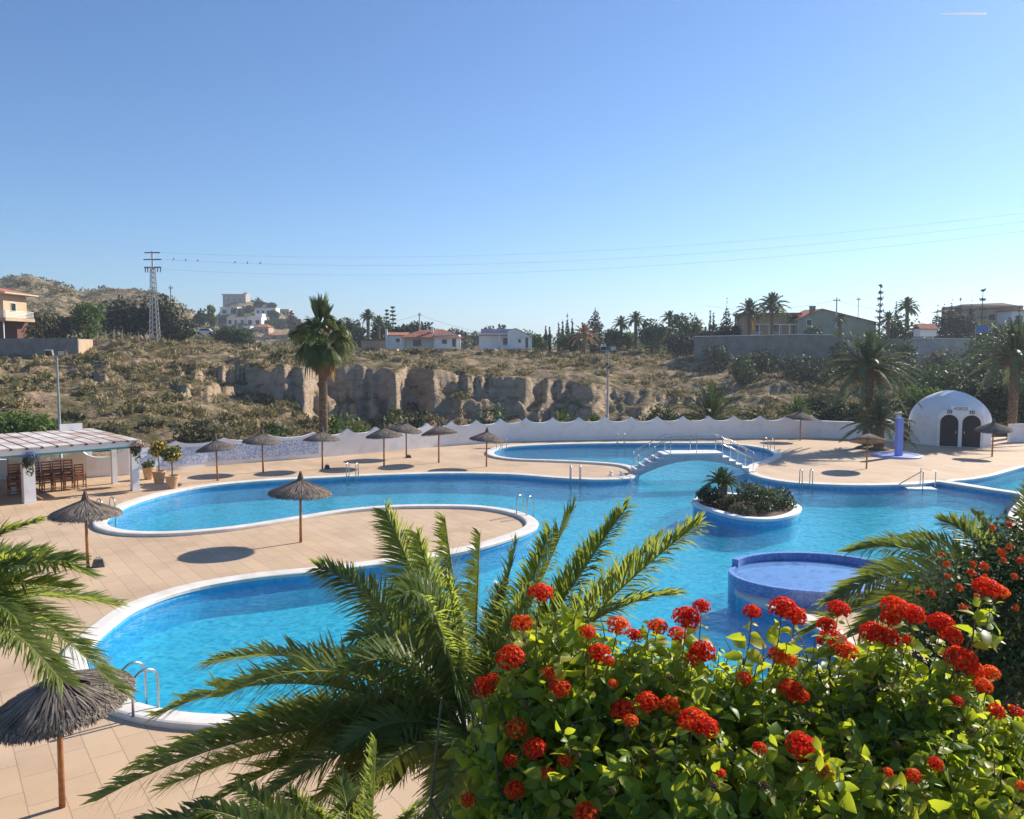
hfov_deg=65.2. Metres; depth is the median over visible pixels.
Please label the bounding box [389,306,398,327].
norfolk pine
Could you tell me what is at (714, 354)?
garden shrub
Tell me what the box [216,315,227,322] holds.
broadleaf tree
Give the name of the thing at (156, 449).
potted tree
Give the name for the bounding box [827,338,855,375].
garden shrub
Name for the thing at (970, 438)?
door
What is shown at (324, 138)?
sky
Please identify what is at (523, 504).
pool ladder
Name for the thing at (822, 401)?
garden shrub
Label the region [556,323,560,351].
cypress tree
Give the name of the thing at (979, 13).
vapour trail
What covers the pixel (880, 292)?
norfolk pine
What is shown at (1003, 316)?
white terrace house
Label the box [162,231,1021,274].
power cable
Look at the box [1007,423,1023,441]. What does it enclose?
garden wall
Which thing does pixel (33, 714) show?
thatched parasol
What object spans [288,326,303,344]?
broadleaf tree
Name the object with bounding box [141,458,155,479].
potted shrub
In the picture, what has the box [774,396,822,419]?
date palm
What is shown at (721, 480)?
sago palm
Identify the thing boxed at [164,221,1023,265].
power cable
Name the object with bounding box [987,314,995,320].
window
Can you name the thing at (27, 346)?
terrace wall
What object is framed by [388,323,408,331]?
broadleaf tree
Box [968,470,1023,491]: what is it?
wading pool water
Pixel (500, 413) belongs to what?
garden shrub
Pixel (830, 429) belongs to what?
garden wall
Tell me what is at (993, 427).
thatched parasol
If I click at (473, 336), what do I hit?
broadleaf tree
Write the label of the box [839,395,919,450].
date palm
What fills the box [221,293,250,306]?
hilltop block
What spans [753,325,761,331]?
window
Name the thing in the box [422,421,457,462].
thatched parasol
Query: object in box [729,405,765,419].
garden shrub
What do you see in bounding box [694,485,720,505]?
island shrub
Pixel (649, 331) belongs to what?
broadleaf tree
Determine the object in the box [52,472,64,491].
dining chair
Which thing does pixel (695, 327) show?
broadleaf tree
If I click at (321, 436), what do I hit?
thatched parasol
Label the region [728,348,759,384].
garden shrub
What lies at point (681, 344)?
broadleaf tree
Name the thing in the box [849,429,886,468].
thatched parasol
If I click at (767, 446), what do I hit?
pool ladder
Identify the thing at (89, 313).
broadleaf tree
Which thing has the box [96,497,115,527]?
pool ladder
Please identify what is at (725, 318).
cypress tree
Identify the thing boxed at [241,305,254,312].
broadleaf tree
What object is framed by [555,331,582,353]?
broadleaf tree
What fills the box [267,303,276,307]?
broadleaf tree
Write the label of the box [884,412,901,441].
garden wall
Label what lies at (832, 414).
garden shrub
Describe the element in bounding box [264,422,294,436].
garden shrub
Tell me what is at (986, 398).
garden shrub
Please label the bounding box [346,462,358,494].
pool ladder
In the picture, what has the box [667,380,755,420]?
date palm
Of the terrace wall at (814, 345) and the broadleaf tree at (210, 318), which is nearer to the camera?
the terrace wall at (814, 345)
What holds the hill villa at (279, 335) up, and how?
on the ground
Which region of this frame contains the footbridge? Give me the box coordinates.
[630,434,755,476]
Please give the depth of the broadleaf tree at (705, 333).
149.00 m
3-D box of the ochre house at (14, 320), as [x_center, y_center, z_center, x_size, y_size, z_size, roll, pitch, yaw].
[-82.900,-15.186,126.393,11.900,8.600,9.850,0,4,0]
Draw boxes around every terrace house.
[733,313,801,334]
[992,310,1023,332]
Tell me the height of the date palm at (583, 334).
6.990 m
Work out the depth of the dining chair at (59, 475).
38.62 m
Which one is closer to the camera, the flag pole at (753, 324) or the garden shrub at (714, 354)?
the garden shrub at (714, 354)
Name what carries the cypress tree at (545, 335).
on the ground
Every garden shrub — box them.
[0,410,74,433]
[87,419,137,451]
[163,414,250,442]
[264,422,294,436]
[328,409,380,434]
[375,407,405,428]
[408,409,428,427]
[467,403,508,423]
[634,403,690,420]
[701,342,733,372]
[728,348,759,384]
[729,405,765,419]
[740,348,782,372]
[760,352,845,383]
[802,388,847,414]
[813,400,864,421]
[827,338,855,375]
[873,400,910,439]
[888,335,926,380]
[893,362,969,403]
[899,382,942,432]
[917,345,965,374]
[922,353,1003,402]
[947,374,1008,424]
[959,331,1004,370]
[988,374,1023,425]
[992,367,1023,399]
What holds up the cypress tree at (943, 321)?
on the ground
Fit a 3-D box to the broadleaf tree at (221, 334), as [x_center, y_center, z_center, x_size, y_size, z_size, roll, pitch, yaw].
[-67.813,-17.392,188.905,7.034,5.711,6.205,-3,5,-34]
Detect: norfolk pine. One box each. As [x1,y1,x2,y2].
[383,309,389,336]
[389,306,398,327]
[873,284,885,337]
[975,288,988,325]
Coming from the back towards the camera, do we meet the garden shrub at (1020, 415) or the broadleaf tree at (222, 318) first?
the broadleaf tree at (222, 318)
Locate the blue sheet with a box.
[975,326,988,342]
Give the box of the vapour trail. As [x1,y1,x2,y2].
[940,12,985,14]
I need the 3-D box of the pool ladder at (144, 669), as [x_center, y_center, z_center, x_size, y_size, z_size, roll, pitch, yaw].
[-6.977,5.682,15.003,0.610,1.824,0.580,4,6,40]
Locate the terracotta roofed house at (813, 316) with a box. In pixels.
[793,306,878,337]
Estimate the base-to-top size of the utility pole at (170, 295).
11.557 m
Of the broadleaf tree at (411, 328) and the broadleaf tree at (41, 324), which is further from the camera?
the broadleaf tree at (411, 328)
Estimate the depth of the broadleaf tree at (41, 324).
131.97 m
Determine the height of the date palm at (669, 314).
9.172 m
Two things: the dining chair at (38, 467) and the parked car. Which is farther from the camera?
the parked car
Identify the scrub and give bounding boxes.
[0,273,1019,443]
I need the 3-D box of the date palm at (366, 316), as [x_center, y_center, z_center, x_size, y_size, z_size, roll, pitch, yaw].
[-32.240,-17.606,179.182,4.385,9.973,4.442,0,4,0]
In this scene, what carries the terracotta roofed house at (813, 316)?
on the ground
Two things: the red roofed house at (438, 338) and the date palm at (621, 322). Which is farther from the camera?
the date palm at (621, 322)
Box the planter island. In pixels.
[691,492,801,544]
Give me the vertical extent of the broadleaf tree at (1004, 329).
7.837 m
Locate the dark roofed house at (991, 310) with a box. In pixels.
[932,303,1023,330]
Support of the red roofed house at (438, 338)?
on the ground
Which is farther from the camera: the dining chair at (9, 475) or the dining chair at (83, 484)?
the dining chair at (83, 484)
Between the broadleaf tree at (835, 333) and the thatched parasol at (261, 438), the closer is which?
the thatched parasol at (261, 438)
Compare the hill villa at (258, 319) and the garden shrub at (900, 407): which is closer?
the garden shrub at (900, 407)
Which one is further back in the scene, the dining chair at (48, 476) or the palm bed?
the palm bed
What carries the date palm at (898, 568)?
on the planting bed
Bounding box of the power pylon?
[143,251,161,340]
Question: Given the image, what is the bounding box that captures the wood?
[303,333,947,349]
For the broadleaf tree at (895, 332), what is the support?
on the ground
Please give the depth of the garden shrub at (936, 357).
115.09 m
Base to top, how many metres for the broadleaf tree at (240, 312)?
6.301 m
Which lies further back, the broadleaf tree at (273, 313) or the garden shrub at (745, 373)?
the broadleaf tree at (273, 313)
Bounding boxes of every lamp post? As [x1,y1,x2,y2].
[44,350,66,457]
[600,346,615,418]
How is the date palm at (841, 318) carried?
on the ground
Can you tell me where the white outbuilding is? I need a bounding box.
[384,329,409,348]
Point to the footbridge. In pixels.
(663, 458)
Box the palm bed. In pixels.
[854,445,889,450]
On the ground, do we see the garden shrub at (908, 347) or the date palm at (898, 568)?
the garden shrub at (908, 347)
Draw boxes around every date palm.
[0,515,139,701]
[77,494,715,818]
[119,732,477,818]
[358,309,377,338]
[370,315,385,338]
[547,409,572,421]
[568,322,599,355]
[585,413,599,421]
[610,315,631,350]
[624,311,644,349]
[659,310,678,351]
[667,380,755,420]
[732,297,764,334]
[755,292,791,334]
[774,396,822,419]
[787,314,799,332]
[794,481,1023,716]
[814,329,923,445]
[832,313,849,336]
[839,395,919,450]
[876,311,901,337]
[894,296,920,331]
[957,315,1023,435]
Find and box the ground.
[0,276,1006,458]
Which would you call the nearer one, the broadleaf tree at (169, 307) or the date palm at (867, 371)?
the date palm at (867, 371)
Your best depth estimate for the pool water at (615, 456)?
39.26 m
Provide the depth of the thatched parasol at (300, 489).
27.66 m
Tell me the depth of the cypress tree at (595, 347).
158.80 m
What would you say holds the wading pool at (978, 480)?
in the deck
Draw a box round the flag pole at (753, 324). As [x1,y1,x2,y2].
[751,316,755,331]
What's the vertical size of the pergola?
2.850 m
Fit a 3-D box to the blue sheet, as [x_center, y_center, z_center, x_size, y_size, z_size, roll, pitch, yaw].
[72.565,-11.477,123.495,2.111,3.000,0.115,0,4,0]
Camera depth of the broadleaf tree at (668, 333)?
163.17 m
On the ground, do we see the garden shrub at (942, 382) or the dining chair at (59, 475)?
the garden shrub at (942, 382)
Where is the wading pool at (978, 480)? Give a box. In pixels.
[946,465,1023,496]
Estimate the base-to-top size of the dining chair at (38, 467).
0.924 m
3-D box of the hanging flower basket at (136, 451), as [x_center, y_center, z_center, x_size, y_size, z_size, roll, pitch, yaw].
[-17.995,1.999,38.379,0.670,1.244,0.621,0,4,0]
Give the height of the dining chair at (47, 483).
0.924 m
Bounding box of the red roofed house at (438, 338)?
[400,327,462,349]
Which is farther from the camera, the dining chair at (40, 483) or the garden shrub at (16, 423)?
the garden shrub at (16, 423)
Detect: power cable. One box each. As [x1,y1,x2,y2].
[160,213,1019,256]
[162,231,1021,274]
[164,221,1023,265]
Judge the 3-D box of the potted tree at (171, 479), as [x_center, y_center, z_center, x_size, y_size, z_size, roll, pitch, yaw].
[-16.703,2.779,39.219,0.970,2.190,0.957,0,4,0]
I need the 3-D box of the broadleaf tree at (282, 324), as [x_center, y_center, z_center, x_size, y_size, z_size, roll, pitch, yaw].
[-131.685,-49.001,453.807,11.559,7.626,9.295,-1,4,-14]
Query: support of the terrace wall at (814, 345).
on the ground
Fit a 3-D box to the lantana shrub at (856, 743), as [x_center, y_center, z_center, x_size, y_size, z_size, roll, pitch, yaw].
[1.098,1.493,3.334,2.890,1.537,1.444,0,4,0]
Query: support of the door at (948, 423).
in the domed building
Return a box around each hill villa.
[220,307,241,314]
[226,317,245,325]
[246,313,266,325]
[254,324,273,333]
[256,308,279,317]
[268,333,289,339]
[280,309,292,316]
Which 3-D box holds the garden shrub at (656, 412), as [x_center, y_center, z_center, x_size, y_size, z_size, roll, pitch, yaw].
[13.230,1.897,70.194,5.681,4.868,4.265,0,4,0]
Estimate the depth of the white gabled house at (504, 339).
155.84 m
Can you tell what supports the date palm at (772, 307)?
on the ground
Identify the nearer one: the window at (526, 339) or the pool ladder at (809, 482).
the pool ladder at (809, 482)
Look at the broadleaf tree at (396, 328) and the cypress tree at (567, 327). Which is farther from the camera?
the broadleaf tree at (396, 328)
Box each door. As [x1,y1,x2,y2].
[939,415,957,446]
[961,415,980,447]
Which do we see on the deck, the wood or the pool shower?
the pool shower
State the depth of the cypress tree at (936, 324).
146.92 m
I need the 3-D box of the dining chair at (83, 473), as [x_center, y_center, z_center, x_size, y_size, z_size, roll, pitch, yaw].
[-21.155,3.148,39.180,0.420,0.924,0.490,-4,6,-43]
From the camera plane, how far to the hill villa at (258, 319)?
424.70 m
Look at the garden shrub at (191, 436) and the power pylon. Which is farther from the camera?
the power pylon
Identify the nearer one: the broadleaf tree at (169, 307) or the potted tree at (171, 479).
the potted tree at (171, 479)
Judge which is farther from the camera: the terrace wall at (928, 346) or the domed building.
the terrace wall at (928, 346)
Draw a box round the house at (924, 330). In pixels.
[912,324,938,336]
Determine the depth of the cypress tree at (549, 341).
167.27 m
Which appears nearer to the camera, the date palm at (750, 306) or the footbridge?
the footbridge
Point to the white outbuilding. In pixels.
(392, 339)
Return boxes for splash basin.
[727,551,894,621]
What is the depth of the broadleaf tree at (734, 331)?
144.42 m
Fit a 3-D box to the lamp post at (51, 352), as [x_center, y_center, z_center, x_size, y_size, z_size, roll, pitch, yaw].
[-26.978,-0.007,47.576,1.200,7.097,0.374,0,4,0]
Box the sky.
[0,0,1023,348]
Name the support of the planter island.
in the swimming pool at (171, 634)
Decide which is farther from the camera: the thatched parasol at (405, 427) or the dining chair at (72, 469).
the thatched parasol at (405, 427)
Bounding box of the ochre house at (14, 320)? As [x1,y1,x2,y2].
[0,288,38,337]
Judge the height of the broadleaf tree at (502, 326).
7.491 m
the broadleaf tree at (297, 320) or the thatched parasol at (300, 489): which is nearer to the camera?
the thatched parasol at (300, 489)
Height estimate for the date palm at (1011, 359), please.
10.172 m
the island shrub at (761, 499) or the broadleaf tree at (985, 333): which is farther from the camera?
the broadleaf tree at (985, 333)
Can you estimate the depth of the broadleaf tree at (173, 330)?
146.19 m
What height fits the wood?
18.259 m
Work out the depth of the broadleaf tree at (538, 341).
163.81 m
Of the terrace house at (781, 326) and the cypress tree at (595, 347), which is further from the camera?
the cypress tree at (595, 347)
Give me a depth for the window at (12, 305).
126.60 m
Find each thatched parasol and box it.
[0,664,136,808]
[47,490,122,567]
[195,435,237,480]
[242,429,281,471]
[267,471,331,542]
[303,427,340,468]
[365,423,403,465]
[388,418,422,454]
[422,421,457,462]
[469,428,503,466]
[785,408,815,440]
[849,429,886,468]
[974,418,1013,456]
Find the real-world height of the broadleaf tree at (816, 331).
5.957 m
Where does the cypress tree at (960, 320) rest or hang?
on the ground
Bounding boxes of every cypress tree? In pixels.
[543,326,547,347]
[547,327,551,350]
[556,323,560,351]
[564,313,569,347]
[587,308,605,353]
[708,310,712,335]
[712,313,715,335]
[720,301,732,334]
[931,305,943,337]
[939,304,946,337]
[945,299,956,337]
[955,298,965,337]
[964,300,976,344]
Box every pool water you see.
[108,445,1014,629]
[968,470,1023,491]
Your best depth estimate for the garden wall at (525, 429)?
60.11 m
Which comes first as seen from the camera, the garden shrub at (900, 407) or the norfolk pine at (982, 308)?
the garden shrub at (900, 407)
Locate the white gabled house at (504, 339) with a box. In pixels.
[479,328,532,349]
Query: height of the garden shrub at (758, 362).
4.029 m
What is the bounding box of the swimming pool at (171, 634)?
[61,442,1022,730]
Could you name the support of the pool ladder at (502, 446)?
attached to the swimming pool at (171, 634)
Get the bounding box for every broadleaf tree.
[26,309,62,337]
[44,316,82,337]
[66,300,108,338]
[95,295,150,339]
[130,290,185,338]
[154,313,199,342]
[193,308,205,327]
[205,305,216,330]
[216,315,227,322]
[231,308,244,316]
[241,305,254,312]
[253,300,264,307]
[264,319,278,326]
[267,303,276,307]
[267,310,280,319]
[273,317,288,329]
[285,316,301,324]
[286,310,295,336]
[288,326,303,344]
[333,317,360,340]
[350,323,366,345]
[370,317,393,338]
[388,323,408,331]
[396,320,434,333]
[448,327,472,349]
[468,331,480,348]
[497,323,505,328]
[530,334,547,349]
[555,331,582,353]
[603,328,628,352]
[618,331,637,349]
[634,318,668,353]
[660,326,674,351]
[665,312,708,349]
[665,330,699,355]
[700,327,715,335]
[712,320,740,335]
[804,324,823,333]
[831,327,844,336]
[881,313,909,338]
[898,318,925,338]
[928,310,985,342]
[969,319,1006,349]
[990,317,1022,356]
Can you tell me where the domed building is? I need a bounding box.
[908,390,991,447]
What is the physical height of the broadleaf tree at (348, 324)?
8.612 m
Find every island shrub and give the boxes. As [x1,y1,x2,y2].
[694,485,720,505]
[717,494,756,514]
[725,480,798,512]
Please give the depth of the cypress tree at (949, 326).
146.95 m
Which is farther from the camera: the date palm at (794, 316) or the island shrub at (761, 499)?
the date palm at (794, 316)
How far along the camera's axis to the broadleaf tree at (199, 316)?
306.84 m
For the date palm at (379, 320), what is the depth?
184.83 m
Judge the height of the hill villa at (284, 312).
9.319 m
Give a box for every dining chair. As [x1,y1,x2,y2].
[6,476,19,495]
[7,464,19,484]
[7,470,20,490]
[35,462,41,481]
[35,470,42,487]
[35,474,42,492]
[41,461,53,481]
[42,475,53,492]
[43,469,53,486]
[51,460,63,480]
[52,465,64,485]
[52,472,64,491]
[62,459,74,479]
[62,465,74,484]
[62,471,74,490]
[73,464,86,483]
[73,470,86,489]
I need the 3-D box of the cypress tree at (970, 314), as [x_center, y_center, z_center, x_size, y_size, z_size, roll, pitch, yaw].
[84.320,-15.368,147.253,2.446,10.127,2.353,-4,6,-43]
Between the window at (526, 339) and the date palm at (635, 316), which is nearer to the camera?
the window at (526, 339)
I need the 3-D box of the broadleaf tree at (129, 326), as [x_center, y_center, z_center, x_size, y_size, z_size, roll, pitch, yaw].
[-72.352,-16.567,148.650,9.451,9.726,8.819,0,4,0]
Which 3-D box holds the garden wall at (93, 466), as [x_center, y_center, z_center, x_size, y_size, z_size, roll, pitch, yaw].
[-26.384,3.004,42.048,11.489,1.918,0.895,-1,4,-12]
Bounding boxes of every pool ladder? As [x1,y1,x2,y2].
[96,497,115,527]
[119,661,159,717]
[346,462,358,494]
[496,437,506,456]
[516,495,533,516]
[570,465,580,498]
[763,438,774,457]
[799,469,812,503]
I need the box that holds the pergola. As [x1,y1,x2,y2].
[0,423,140,503]
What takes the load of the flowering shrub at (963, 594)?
on the planting bed
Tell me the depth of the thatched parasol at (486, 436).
45.93 m
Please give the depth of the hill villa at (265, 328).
419.16 m
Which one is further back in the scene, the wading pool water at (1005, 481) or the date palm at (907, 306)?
the date palm at (907, 306)
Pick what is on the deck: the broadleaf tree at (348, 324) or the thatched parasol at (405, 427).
the thatched parasol at (405, 427)
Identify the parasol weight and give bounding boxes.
[91,557,104,567]
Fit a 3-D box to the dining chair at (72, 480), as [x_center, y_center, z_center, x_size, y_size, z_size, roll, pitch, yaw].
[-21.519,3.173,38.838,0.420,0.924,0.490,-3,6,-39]
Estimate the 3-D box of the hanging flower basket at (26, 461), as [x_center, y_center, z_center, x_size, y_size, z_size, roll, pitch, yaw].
[-21.281,2.365,35.243,0.672,1.204,0.610,0,4,0]
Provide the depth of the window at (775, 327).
141.75 m
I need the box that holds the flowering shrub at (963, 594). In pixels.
[878,509,1023,726]
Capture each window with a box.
[10,303,15,311]
[413,339,421,346]
[452,338,455,346]
[503,338,507,344]
[525,337,527,347]
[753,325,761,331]
[773,325,781,331]
[806,319,811,325]
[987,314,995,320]
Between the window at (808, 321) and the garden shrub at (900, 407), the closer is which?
the garden shrub at (900, 407)
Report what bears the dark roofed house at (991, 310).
on the ground
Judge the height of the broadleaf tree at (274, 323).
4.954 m
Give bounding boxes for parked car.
[195,328,213,334]
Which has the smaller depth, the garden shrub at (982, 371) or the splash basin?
the splash basin
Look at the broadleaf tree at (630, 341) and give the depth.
170.16 m
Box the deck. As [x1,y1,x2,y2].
[0,437,1023,818]
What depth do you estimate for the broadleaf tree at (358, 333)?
188.50 m
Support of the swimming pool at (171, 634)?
in the deck
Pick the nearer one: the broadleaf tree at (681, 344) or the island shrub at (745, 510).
the island shrub at (745, 510)
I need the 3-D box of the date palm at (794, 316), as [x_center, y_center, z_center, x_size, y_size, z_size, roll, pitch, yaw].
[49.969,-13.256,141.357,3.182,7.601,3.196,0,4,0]
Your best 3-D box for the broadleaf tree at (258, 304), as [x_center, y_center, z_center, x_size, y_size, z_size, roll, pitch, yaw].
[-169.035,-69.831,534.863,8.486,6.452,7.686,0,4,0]
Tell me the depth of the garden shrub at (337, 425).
58.41 m
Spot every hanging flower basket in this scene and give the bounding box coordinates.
[20,450,37,476]
[130,439,143,463]
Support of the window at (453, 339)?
in the red roofed house at (438, 338)
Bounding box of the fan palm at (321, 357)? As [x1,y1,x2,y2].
[284,292,358,433]
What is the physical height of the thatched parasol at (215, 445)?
2.384 m
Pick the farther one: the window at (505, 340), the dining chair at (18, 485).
the window at (505, 340)
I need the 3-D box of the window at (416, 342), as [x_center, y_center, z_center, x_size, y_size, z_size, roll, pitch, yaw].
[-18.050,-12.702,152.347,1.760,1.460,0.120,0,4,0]
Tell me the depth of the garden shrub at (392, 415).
62.25 m
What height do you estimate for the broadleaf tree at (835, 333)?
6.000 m
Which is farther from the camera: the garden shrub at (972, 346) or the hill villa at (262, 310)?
the hill villa at (262, 310)
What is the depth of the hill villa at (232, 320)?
424.62 m
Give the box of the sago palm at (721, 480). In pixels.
[700,466,743,498]
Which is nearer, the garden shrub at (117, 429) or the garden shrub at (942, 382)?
the garden shrub at (117, 429)
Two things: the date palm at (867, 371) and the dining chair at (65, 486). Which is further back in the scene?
the date palm at (867, 371)
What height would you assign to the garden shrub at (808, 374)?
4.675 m
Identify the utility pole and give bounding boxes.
[170,285,172,304]
[833,297,839,331]
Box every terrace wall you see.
[0,338,78,357]
[78,339,92,352]
[694,334,833,362]
[833,337,910,359]
[911,338,969,365]
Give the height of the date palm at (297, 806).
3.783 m
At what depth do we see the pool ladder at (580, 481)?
41.06 m
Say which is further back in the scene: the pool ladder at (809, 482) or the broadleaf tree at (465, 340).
the broadleaf tree at (465, 340)
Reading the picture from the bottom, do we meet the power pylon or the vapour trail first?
the power pylon
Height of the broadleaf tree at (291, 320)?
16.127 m
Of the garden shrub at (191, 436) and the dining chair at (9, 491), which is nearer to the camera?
the dining chair at (9, 491)
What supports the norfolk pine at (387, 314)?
on the ground
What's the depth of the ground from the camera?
103.35 m
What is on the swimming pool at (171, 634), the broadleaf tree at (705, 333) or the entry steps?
the entry steps
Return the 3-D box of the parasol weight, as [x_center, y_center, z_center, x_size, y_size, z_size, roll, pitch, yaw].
[-12.985,4.781,25.105,0.380,0.309,0.280,-2,5,-23]
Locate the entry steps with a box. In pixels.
[899,468,936,505]
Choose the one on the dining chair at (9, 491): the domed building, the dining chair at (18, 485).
the dining chair at (18, 485)
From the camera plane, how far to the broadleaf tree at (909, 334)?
137.06 m
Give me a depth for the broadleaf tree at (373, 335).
188.08 m
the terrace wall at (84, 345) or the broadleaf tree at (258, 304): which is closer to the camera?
the terrace wall at (84, 345)
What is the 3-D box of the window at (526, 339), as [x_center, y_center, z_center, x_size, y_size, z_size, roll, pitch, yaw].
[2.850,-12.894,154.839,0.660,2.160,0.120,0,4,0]
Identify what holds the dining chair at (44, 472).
on the dining chair at (48, 476)
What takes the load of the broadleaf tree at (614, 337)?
on the ground
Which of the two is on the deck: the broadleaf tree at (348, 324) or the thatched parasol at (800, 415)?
the thatched parasol at (800, 415)
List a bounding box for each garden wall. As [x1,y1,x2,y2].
[0,448,129,479]
[129,432,320,473]
[323,415,820,456]
[821,421,862,438]
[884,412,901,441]
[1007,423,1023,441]
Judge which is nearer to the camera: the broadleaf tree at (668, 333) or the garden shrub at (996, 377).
the garden shrub at (996, 377)
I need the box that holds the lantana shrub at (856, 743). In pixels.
[430,576,1023,818]
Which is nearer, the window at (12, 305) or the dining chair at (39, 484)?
the dining chair at (39, 484)
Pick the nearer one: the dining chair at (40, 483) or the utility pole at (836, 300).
the dining chair at (40, 483)
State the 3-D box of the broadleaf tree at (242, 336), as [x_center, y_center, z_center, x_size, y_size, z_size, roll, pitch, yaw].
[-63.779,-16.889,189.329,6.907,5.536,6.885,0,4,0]
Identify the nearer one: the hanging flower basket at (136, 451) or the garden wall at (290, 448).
the hanging flower basket at (136, 451)
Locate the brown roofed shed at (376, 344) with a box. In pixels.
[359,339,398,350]
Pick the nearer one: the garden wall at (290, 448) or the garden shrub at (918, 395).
the garden wall at (290, 448)
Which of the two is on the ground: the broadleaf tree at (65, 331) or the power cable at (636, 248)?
the broadleaf tree at (65, 331)
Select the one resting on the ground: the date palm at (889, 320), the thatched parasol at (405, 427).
the date palm at (889, 320)
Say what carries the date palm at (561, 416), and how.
on the ground
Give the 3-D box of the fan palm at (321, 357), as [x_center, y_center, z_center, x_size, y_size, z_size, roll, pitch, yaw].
[-12.274,-1.726,51.823,4.747,12.106,4.354,0,4,0]
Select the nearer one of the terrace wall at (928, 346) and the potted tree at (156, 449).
the potted tree at (156, 449)
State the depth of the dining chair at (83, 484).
39.25 m
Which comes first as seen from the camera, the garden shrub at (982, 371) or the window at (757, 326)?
the garden shrub at (982, 371)
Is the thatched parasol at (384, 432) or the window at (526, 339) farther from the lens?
the window at (526, 339)
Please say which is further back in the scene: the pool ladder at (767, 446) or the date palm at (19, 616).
the pool ladder at (767, 446)
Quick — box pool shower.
[872,418,921,458]
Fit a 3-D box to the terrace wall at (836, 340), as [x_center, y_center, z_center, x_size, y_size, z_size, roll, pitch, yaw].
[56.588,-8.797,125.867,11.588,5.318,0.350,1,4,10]
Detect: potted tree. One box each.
[148,440,167,483]
[159,444,181,488]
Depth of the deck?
27.98 m
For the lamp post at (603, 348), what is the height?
7.097 m
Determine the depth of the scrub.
105.90 m
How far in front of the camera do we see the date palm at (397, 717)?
8.38 m
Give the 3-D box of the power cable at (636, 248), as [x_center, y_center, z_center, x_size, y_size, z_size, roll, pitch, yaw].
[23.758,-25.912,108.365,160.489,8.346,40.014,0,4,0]
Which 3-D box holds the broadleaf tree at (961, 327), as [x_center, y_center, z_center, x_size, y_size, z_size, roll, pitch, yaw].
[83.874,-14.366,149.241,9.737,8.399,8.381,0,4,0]
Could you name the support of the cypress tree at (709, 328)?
on the ground
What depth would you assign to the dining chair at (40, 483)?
38.01 m
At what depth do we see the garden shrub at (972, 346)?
111.48 m
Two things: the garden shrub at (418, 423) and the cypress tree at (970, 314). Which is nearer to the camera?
the garden shrub at (418, 423)
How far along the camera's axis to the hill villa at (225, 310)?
497.75 m
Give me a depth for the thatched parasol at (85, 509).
24.49 m
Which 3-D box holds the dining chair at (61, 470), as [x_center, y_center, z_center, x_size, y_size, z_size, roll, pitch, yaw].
[-21.857,2.928,38.502,0.420,0.924,0.490,-4,6,-42]
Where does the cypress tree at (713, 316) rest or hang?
on the ground

